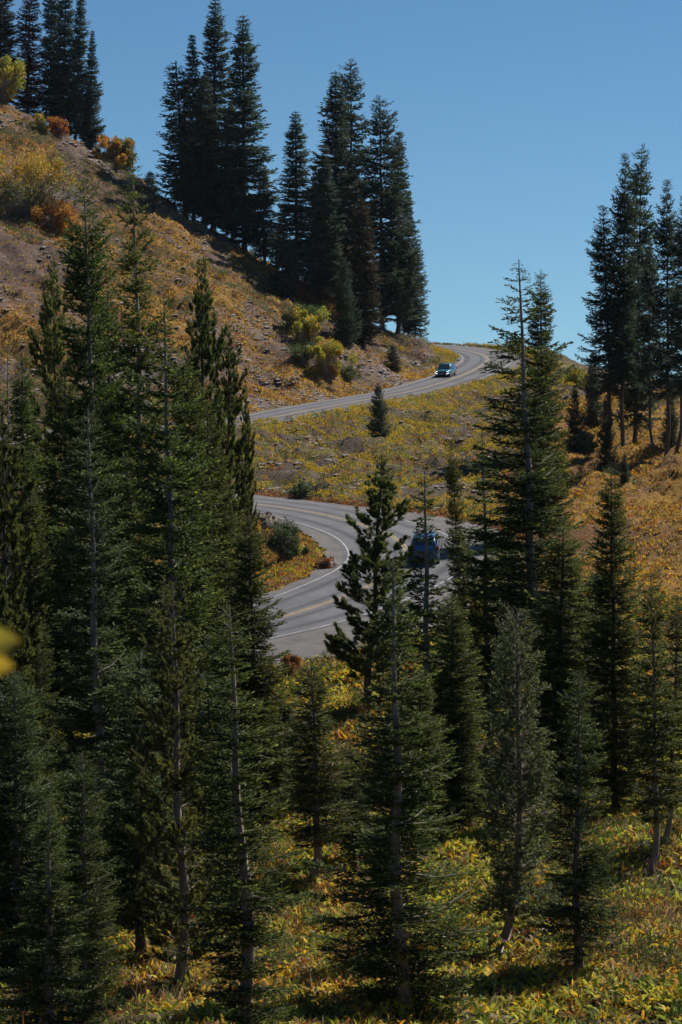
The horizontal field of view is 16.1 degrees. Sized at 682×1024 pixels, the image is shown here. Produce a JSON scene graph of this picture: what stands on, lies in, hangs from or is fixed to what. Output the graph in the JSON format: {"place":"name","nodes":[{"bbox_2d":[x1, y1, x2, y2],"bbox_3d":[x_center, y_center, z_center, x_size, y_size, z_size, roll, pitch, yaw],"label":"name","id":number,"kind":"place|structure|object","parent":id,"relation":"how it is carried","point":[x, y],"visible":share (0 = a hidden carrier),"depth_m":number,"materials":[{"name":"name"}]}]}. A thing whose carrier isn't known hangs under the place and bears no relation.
{"place":"outdoors","nodes":[
{"label":"outdoors","id":0,"kind":"place"},
{"bbox_2d":[0,345,513,640],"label":"road","id":1,"kind":"structure","parent":0,"point":[318,591],"depth_m":157.00,"materials":[{"name":"grey asphalt"}]},
{"bbox_2d":[407,531,444,562],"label":"suv","id":2,"kind":"object","parent":1,"relation":"on","point":[420,545],"visible":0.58,"depth_m":141.41,"materials":[{"name":"blue paint"}]},
{"bbox_2d":[0,100,681,1023],"bbox_3d":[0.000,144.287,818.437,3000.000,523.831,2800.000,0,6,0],"label":"ground","id":3,"kind":"structure","parent":0,"point":[16,254],"depth_m":237.85,"materials":[{"name":"soil"}]},
{"bbox_2d":[0,627,21,674],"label":"leaf sprig","id":4,"kind":"object","parent":3,"relation":"on","point":[9,641],"visible":1,"depth_m":2.21,"materials":[{"name":"yellow plant"}]},
{"bbox_2d":[0,54,26,101],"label":"shrub","id":5,"kind":"object","parent":3,"relation":"on","point":[12,72],"visible":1,"depth_m":334.22,"materials":[{"name":"yellow plant"}]},
{"bbox_2d":[0,0,27,105],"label":"fir tree","id":6,"kind":"object","parent":3,"relation":"on","point":[6,33],"visible":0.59,"depth_m":343.22,"materials":[{"name":"green plant"}]},
{"bbox_2d":[0,398,56,921],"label":"fir tree","id":7,"kind":"object","parent":3,"relation":"on","point":[14,538],"visible":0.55,"depth_m":72.25,"materials":[{"name":"green plant"}]},
{"bbox_2d":[9,0,48,116],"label":"fir tree","id":8,"kind":"object","parent":3,"relation":"on","point":[29,99],"visible":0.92,"depth_m":344.50,"materials":[{"name":"green plant"}]},
{"bbox_2d":[0,351,61,678],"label":"fir tree","id":9,"kind":"object","parent":3,"relation":"on","point":[24,412],"visible":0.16,"depth_m":108.00,"materials":[{"name":"green plant"}]},
{"bbox_2d":[0,478,72,770],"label":"fir tree","id":10,"kind":"object","parent":3,"relation":"on","point":[30,577],"visible":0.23,"depth_m":94.57,"materials":[{"name":"green plant"}]},
{"bbox_2d":[0,667,80,982],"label":"fir tree","id":11,"kind":"object","parent":3,"relation":"on","point":[12,930],"visible":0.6,"depth_m":62.89,"materials":[{"name":"green plant"}]},
{"bbox_2d":[0,146,82,217],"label":"shrub","id":12,"kind":"object","parent":3,"relation":"on","point":[24,202],"visible":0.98,"depth_m":288.44,"materials":[{"name":"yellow plant"}]},
{"bbox_2d":[22,613,73,840],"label":"fir tree","id":13,"kind":"object","parent":3,"relation":"on","point":[50,697],"visible":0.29,"depth_m":80.96,"materials":[{"name":"green plant"}]},
{"bbox_2d":[34,0,63,126],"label":"fir tree","id":14,"kind":"object","parent":3,"relation":"on","point":[50,20],"visible":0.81,"depth_m":345.45,"materials":[{"name":"green plant"}]},
{"bbox_2d":[23,258,83,627],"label":"pine tree","id":15,"kind":"object","parent":3,"relation":"on","point":[49,308],"visible":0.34,"depth_m":111.59,"materials":[{"name":"green plant"}]},
{"bbox_2d":[30,195,84,235],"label":"shrub","id":16,"kind":"object","parent":3,"relation":"on","point":[58,225],"visible":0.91,"depth_m":286.04,"materials":[{"name":"orange plant"}]},
{"bbox_2d":[0,797,120,1023],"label":"fir tree","id":17,"kind":"object","parent":3,"relation":"on","point":[47,899],"visible":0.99,"depth_m":51.09,"materials":[{"name":"green plant"}]},
{"bbox_2d":[40,0,81,133],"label":"fir tree","id":18,"kind":"object","parent":3,"relation":"on","point":[62,77],"visible":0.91,"depth_m":343.37,"materials":[{"name":"green plant"}]},
{"bbox_2d":[23,364,106,741],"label":"fir tree","id":19,"kind":"object","parent":3,"relation":"on","point":[49,489],"visible":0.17,"depth_m":98.05,"materials":[{"name":"green plant"}]},
{"bbox_2d":[56,0,91,140],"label":"fir tree","id":20,"kind":"object","parent":3,"relation":"on","point":[77,76],"visible":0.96,"depth_m":342.77,"materials":[{"name":"green plant"}]},
{"bbox_2d":[38,177,139,740],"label":"fir tree","id":21,"kind":"object","parent":3,"relation":"on","point":[87,294],"visible":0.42,"depth_m":92.58,"materials":[{"name":"green plant"}]},
{"bbox_2d":[76,30,106,151],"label":"fir tree","id":22,"kind":"object","parent":3,"relation":"on","point":[90,135],"visible":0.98,"depth_m":342.25,"materials":[{"name":"green plant"}]},
{"bbox_2d":[50,751,133,1021],"bbox_3d":[-6.068,9.130,57.165,2.383,7.025,2.285,-3,6,-26],"label":"fir tree","id":23,"kind":"object","parent":3,"relation":"on","point":[78,876],"visible":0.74,"depth_m":57.09,"materials":[{"name":"green plant"}]},
{"bbox_2d":[25,408,174,930],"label":"fir tree","id":24,"kind":"object","parent":3,"relation":"on","point":[99,695],"visible":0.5,"depth_m":69.62,"materials":[{"name":"green plant"}]},
{"bbox_2d":[91,134,127,166],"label":"shrub","id":25,"kind":"object","parent":3,"relation":"on","point":[110,153],"visible":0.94,"depth_m":326.39,"materials":[{"name":"orange plant"}]},
{"bbox_2d":[80,284,141,621],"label":"fir tree","id":26,"kind":"object","parent":3,"relation":"on","point":[109,378],"visible":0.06,"depth_m":103.69,"materials":[{"name":"green plant"}]},
{"bbox_2d":[79,451,182,803],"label":"fir tree","id":27,"kind":"object","parent":3,"relation":"on","point":[130,513],"visible":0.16,"depth_m":86.32,"materials":[{"name":"green plant"}]},
{"bbox_2d":[80,647,193,956],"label":"fir tree","id":28,"kind":"object","parent":3,"relation":"on","point":[127,890],"visible":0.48,"depth_m":66.93,"materials":[{"name":"green plant"}]},
{"bbox_2d":[86,143,205,707],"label":"fir tree","id":29,"kind":"object","parent":3,"relation":"on","point":[132,340],"visible":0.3,"depth_m":91.45,"materials":[{"name":"green plant"}]},
{"bbox_2d":[105,297,249,849],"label":"fir tree","id":30,"kind":"object","parent":3,"relation":"on","point":[167,504],"visible":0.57,"depth_m":80.22,"materials":[{"name":"green plant"}]},
{"bbox_2d":[150,61,210,219],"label":"fir tree","id":31,"kind":"object","parent":3,"relation":"on","point":[177,96],"visible":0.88,"depth_m":324.72,"materials":[{"name":"green plant"}]},
{"bbox_2d":[42,501,326,618],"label":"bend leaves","id":32,"kind":"object","parent":3,"relation":"on","point":[279,568],"visible":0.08,"depth_m":143.51,"materials":[{"name":"orange plant"}]},
{"bbox_2d":[119,572,255,981],"bbox_3d":[-4.172,7.251,63.015,3.566,11.447,3.262,-3,6,-20],"label":"fir tree","id":33,"kind":"object","parent":3,"relation":"on","point":[186,865],"visible":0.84,"depth_m":62.75,"materials":[{"name":"green plant"}]},
{"bbox_2d":[153,346,230,751],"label":"fir tree","id":34,"kind":"object","parent":3,"relation":"on","point":[192,431],"visible":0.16,"depth_m":98.09,"materials":[{"name":"green plant"}]},
{"bbox_2d":[169,34,217,221],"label":"fir tree","id":35,"kind":"object","parent":3,"relation":"on","point":[192,64],"visible":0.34,"depth_m":326.32,"materials":[{"name":"green plant"}]},
{"bbox_2d":[174,75,231,227],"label":"fir tree","id":36,"kind":"object","parent":3,"relation":"on","point":[196,193],"visible":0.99,"depth_m":321.06,"materials":[{"name":"green plant"}]},
{"bbox_2d":[173,256,240,627],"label":"pine tree","id":37,"kind":"object","parent":3,"relation":"on","point":[203,349],"visible":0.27,"depth_m":111.63,"materials":[{"name":"green plant"}]},
{"bbox_2d":[178,0,238,230],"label":"fir tree","id":38,"kind":"object","parent":3,"relation":"on","point":[214,43],"visible":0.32,"depth_m":327.94,"materials":[{"name":"green plant"}]},
{"bbox_2d":[180,401,248,731],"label":"fir tree","id":39,"kind":"object","parent":3,"relation":"on","point":[223,566],"visible":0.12,"depth_m":100.21,"materials":[{"name":"green plant"}]},
{"bbox_2d":[169,667,261,891],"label":"fir tree","id":40,"kind":"object","parent":3,"relation":"on","point":[219,728],"visible":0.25,"depth_m":72.93,"materials":[{"name":"green plant"}]},
{"bbox_2d":[0,108,434,429],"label":"scree stones","id":41,"kind":"object","parent":3,"relation":"on","point":[277,379],"visible":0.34,"depth_m":276.64,"materials":[{"name":"stone"}]},
{"bbox_2d":[0,100,437,429],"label":"hillside leaves","id":42,"kind":"object","parent":3,"relation":"on","point":[340,393],"visible":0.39,"depth_m":276.53,"materials":[{"name":"orange plant"}]},
{"bbox_2d":[0,104,442,427],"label":"hillside sage","id":43,"kind":"object","parent":3,"relation":"on","point":[264,300],"visible":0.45,"depth_m":293.62,"materials":[{"name":"orange plant"}]},
{"bbox_2d":[212,100,252,237],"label":"fir tree","id":44,"kind":"object","parent":3,"relation":"on","point":[231,106],"visible":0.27,"depth_m":325.25,"materials":[{"name":"green plant"}]},
{"bbox_2d":[211,323,256,633],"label":"pine tree","id":45,"kind":"object","parent":3,"relation":"on","point":[233,402],"visible":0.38,"depth_m":116.02,"materials":[{"name":"green plant"}]},
{"bbox_2d":[171,604,312,1023],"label":"fir tree","id":46,"kind":"object","parent":3,"relation":"on","point":[243,887],"visible":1,"depth_m":52.78,"materials":[{"name":"green plant"}]},
{"bbox_2d":[207,15,281,252],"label":"fir tree","id":47,"kind":"object","parent":3,"relation":"on","point":[244,203],"visible":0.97,"depth_m":320.49,"materials":[{"name":"green plant"}]},
{"bbox_2d":[232,391,259,615],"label":"pine tree","id":48,"kind":"object","parent":3,"relation":"on","point":[248,450],"visible":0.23,"depth_m":118.20,"materials":[{"name":"green plant"}]},
{"bbox_2d":[212,511,305,821],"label":"fir tree","id":49,"kind":"object","parent":3,"relation":"on","point":[250,587],"visible":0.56,"depth_m":84.64,"materials":[{"name":"green plant"}]},
{"bbox_2d":[243,165,281,265],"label":"fir tree","id":50,"kind":"object","parent":3,"relation":"on","point":[263,239],"visible":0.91,"depth_m":320.13,"materials":[{"name":"green plant"}]},
{"bbox_2d":[17,473,519,554],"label":"roadside leaves","id":51,"kind":"object","parent":3,"relation":"on","point":[440,514],"visible":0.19,"depth_m":172.56,"materials":[{"name":"yellow plant"}]},
{"bbox_2d":[263,213,301,301],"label":"fir sapling","id":52,"kind":"object","parent":3,"relation":"on","point":[282,286],"visible":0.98,"depth_m":301.76,"materials":[{"name":"green plant"}]},
{"bbox_2d":[255,515,309,559],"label":"shrub","id":53,"kind":"object","parent":3,"relation":"on","point":[282,540],"visible":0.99,"depth_m":145.30,"materials":[{"name":"green plant"}]},
{"bbox_2d":[42,344,530,665],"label":"road shoulder","id":54,"kind":"object","parent":3,"relation":"on","point":[307,644],"visible":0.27,"depth_m":136.84},
{"bbox_2d":[263,696,309,775],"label":"fir tree","id":55,"kind":"object","parent":3,"relation":"on","point":[285,716],"visible":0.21,"depth_m":93.09,"materials":[{"name":"green plant"}]},
{"bbox_2d":[0,342,581,524],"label":"flowering rabbitbrush","id":56,"kind":"object","parent":3,"relation":"on","point":[468,445],"visible":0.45,"depth_m":210.70,"materials":[{"name":"yellow plant"}]},
{"bbox_2d":[267,110,315,277],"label":"fir tree","id":57,"kind":"object","parent":3,"relation":"on","point":[297,181],"visible":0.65,"depth_m":319.38,"materials":[{"name":"green plant"}]},
{"bbox_2d":[16,345,576,525],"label":"dry leaf clumps","id":58,"kind":"object","parent":3,"relation":"on","point":[407,439],"visible":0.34,"depth_m":209.25,"materials":[{"name":"yellow plant"}]},
{"bbox_2d":[278,300,319,333],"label":"shrub","id":59,"kind":"object","parent":3,"relation":"on","point":[310,309],"visible":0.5,"depth_m":277.63,"materials":[{"name":"green plant"}]},
{"bbox_2d":[284,340,316,367],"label":"shrub","id":60,"kind":"object","parent":3,"relation":"on","point":[298,352],"visible":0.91,"depth_m":259.46,"materials":[{"name":"green plant"}]},
{"bbox_2d":[298,166,322,289],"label":"fir tree","id":61,"kind":"object","parent":3,"relation":"on","point":[306,230],"visible":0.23,"depth_m":315.48,"materials":[{"name":"green plant"}]},
{"bbox_2d":[291,305,331,345],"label":"shrub","id":62,"kind":"object","parent":3,"relation":"on","point":[306,328],"visible":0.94,"depth_m":274.85,"materials":[{"name":"yellow plant"}]},
{"bbox_2d":[56,373,575,513],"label":"bank stones","id":63,"kind":"object","parent":3,"relation":"on","point":[435,486],"visible":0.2,"depth_m":198.36,"materials":[{"name":"stone"}]},
{"bbox_2d":[270,653,366,881],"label":"fir tree","id":64,"kind":"object","parent":3,"relation":"on","point":[312,782],"visible":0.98,"depth_m":75.57,"materials":[{"name":"green plant"}]},
{"bbox_2d":[300,145,353,306],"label":"fir tree","id":65,"kind":"object","parent":3,"relation":"on","point":[323,250],"visible":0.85,"depth_m":305.07,"materials":[{"name":"green plant"}]},
{"bbox_2d":[303,336,359,379],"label":"shrub","id":66,"kind":"object","parent":3,"relation":"on","point":[323,353],"visible":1,"depth_m":258.51,"materials":[{"name":"yellow plant"}]},
{"bbox_2d":[298,70,366,300],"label":"fir tree","id":67,"kind":"object","parent":3,"relation":"on","point":[333,142],"visible":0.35,"depth_m":312.10,"materials":[{"name":"green plant"}]},
{"bbox_2d":[0,588,681,1023],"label":"foreground undergrowth","id":68,"kind":"object","parent":3,"relation":"on","point":[318,1008],"visible":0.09,"depth_m":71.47,"materials":[{"name":"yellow plant"}]},
{"bbox_2d":[1,588,681,1023],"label":"dry stalks","id":69,"kind":"object","parent":3,"relation":"on","point":[667,908],"visible":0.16,"depth_m":70.31,"materials":[{"name":"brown plant"}]},
{"bbox_2d":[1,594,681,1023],"bbox_3d":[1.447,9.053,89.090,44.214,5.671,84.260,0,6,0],"label":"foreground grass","id":70,"kind":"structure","parent":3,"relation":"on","point":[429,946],"depth_m":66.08,"materials":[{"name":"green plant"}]},
{"bbox_2d":[324,257,363,345],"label":"fir sapling","id":71,"kind":"object","parent":3,"relation":"on","point":[343,323],"visible":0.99,"depth_m":288.37,"materials":[{"name":"green plant"}]},
{"bbox_2d":[330,741,378,867],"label":"fir tree","id":72,"kind":"object","parent":3,"relation":"on","point":[358,807],"visible":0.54,"depth_m":78.22,"materials":[{"name":"green plant"}]},
{"bbox_2d":[327,57,383,309],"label":"fir tree","id":73,"kind":"object","parent":3,"relation":"on","point":[350,116],"visible":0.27,"depth_m":319.76,"materials":[{"name":"green plant"}]},
{"bbox_2d":[341,197,390,349],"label":"fir tree","id":74,"kind":"object","parent":3,"relation":"on","point":[364,304],"visible":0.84,"depth_m":293.99,"materials":[{"name":"green plant"}]},
{"bbox_2d":[323,454,421,705],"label":"pine tree","id":75,"kind":"object","parent":3,"relation":"on","point":[371,601],"visible":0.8,"depth_m":106.47,"materials":[{"name":"green plant"}]},
{"bbox_2d":[365,383,391,438],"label":"fir sapling","id":76,"kind":"object","parent":3,"relation":"on","point":[378,411],"visible":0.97,"depth_m":211.98,"materials":[{"name":"green plant"}]},
{"bbox_2d":[348,94,426,336],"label":"fir tree","id":77,"kind":"object","parent":3,"relation":"on","point":[372,187],"visible":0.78,"depth_m":312.54,"materials":[{"name":"green plant"}]},
{"bbox_2d":[301,558,500,1013],"bbox_3d":[1.442,7.010,60.134,5.100,11.865,4.264,-1,6,0],"label":"fir tree","id":78,"kind":"object","parent":3,"relation":"on","point":[383,872],"visible":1,"depth_m":59.97,"materials":[{"name":"green plant"}]},
{"bbox_2d":[374,131,430,334],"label":"fir tree","id":79,"kind":"object","parent":3,"relation":"on","point":[406,204],"visible":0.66,"depth_m":314.92,"materials":[{"name":"green plant"}]},
{"bbox_2d":[391,191,427,336],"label":"fir tree","id":80,"kind":"object","parent":3,"relation":"on","point":[408,326],"visible":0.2,"depth_m":322.11,"materials":[{"name":"green plant"}]},
{"bbox_2d":[386,668,463,842],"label":"fir tree","id":81,"kind":"object","parent":3,"relation":"on","point":[422,706],"visible":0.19,"depth_m":83.03,"materials":[{"name":"green plant"}]},
{"bbox_2d":[376,470,477,772],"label":"fir tree","id":82,"kind":"object","parent":3,"relation":"on","point":[428,615],"visible":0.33,"depth_m":92.65,"materials":[{"name":"green plant"}]},
{"bbox_2d":[414,593,495,823],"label":"fir tree","id":83,"kind":"object","parent":3,"relation":"on","point":[465,734],"visible":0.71,"depth_m":86.71,"materials":[{"name":"green plant"}]},
{"bbox_2d":[442,441,478,688],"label":"fir tree","id":84,"kind":"object","parent":3,"relation":"on","point":[454,487],"visible":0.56,"depth_m":108.49,"materials":[{"name":"green plant"}]},
{"bbox_2d":[454,434,523,751],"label":"fir tree","id":85,"kind":"object","parent":3,"relation":"on","point":[485,646],"visible":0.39,"depth_m":99.59,"materials":[{"name":"green plant"}]},
{"bbox_2d":[469,598,569,955],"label":"hemlock tree","id":86,"kind":"object","parent":3,"relation":"on","point":[518,853],"visible":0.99,"depth_m":67.40,"materials":[{"name":"green plant"}]},
{"bbox_2d":[447,259,619,753],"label":"fir tree","id":87,"kind":"object","parent":3,"relation":"on","point":[528,562],"visible":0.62,"depth_m":97.22,"materials":[{"name":"green plant"}]},
{"bbox_2d":[510,271,581,541],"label":"fir tree","id":88,"kind":"object","parent":3,"relation":"on","point":[541,336],"visible":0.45,"depth_m":149.56,"materials":[{"name":"green plant"}]},
{"bbox_2d":[498,521,609,779],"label":"fir tree","id":89,"kind":"object","parent":3,"relation":"on","point":[558,649],"visible":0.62,"depth_m":93.12,"materials":[{"name":"green plant"}]},
{"bbox_2d":[562,385,587,455],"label":"fir sapling","id":90,"kind":"object","parent":3,"relation":"on","point":[576,445],"visible":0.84,"depth_m":205.10,"materials":[{"name":"green plant"}]},
{"bbox_2d":[524,669,632,969],"bbox_3d":[6.330,8.554,64.970,2.669,8.783,2.783,-2,6,-24],"label":"fir tree","id":91,"kind":"object","parent":3,"relation":"on","point":[572,914],"visible":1,"depth_m":64.82,"materials":[{"name":"green plant"}]},
{"bbox_2d":[490,389,681,595],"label":"slope leaves","id":92,"kind":"object","parent":3,"relation":"on","point":[654,514],"visible":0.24,"depth_m":163.36,"materials":[{"name":"orange plant"}]},
{"bbox_2d":[578,351,606,430],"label":"fir sapling","id":93,"kind":"object","parent":3,"relation":"on","point":[591,420],"visible":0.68,"depth_m":224.67,"materials":[{"name":"green plant"}]},
{"bbox_2d":[574,205,639,441],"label":"fir tree","id":94,"kind":"object","parent":3,"relation":"on","point":[599,247],"visible":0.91,"depth_m":204.83,"materials":[{"name":"green plant"}]},
{"bbox_2d":[594,396,619,471],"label":"fir sapling","id":95,"kind":"object","parent":3,"relation":"on","point":[604,462],"visible":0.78,"depth_m":190.19,"materials":[{"name":"green plant"}]},
{"bbox_2d":[558,465,656,811],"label":"fir tree","id":96,"kind":"object","parent":3,"relation":"on","point":[615,749],"visible":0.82,"depth_m":87.99,"materials":[{"name":"green plant"}]},
{"bbox_2d":[601,152,647,446],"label":"fir tree","id":97,"kind":"object","parent":3,"relation":"on","point":[628,294],"visible":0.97,"depth_m":203.62,"materials":[{"name":"green plant"}]},
{"bbox_2d":[602,143,665,442],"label":"fir tree","id":98,"kind":"object","parent":3,"relation":"on","point":[644,234],"visible":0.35,"depth_m":207.61,"materials":[{"name":"green plant"}]},
{"bbox_2d":[629,236,665,443],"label":"fir tree","id":99,"kind":"object","parent":3,"relation":"on","point":[646,328],"visible":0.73,"depth_m":199.16,"materials":[{"name":"green plant"}]},
{"bbox_2d":[616,569,681,874],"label":"fir tree","id":100,"kind":"object","parent":3,"relation":"on","point":[654,751],"visible":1,"depth_m":77.07,"materials":[{"name":"green plant"}]},
{"bbox_2d":[636,178,681,456],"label":"fir tree","id":101,"kind":"object","parent":3,"relation":"on","point":[662,236],"visible":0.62,"depth_m":194.93,"materials":[{"name":"green plant"}]},
{"bbox_2d":[637,595,681,845],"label":"fir tree","id":102,"kind":"object","parent":3,"relation":"on","point":[675,673],"visible":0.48,"depth_m":79.43,"materials":[{"name":"green plant"}]},
{"bbox_2d":[657,196,681,454],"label":"fir tree","id":103,"kind":"object","parent":3,"relation":"on","point":[677,343],"visible":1,"depth_m":191.27,"materials":[{"name":"green plant"}]},
{"bbox_2d":[657,399,681,448],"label":"fir sapling","id":104,"kind":"object","parent":3,"relation":"on","point":[674,429],"visible":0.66,"depth_m":200.09,"materials":[{"name":"green plant"}]},
{"bbox_2d":[0,0,681,378],"label":"sky","id":105,"kind":"structure","parent":0,"point":[515,118],"materials":[{"name":"blue"}]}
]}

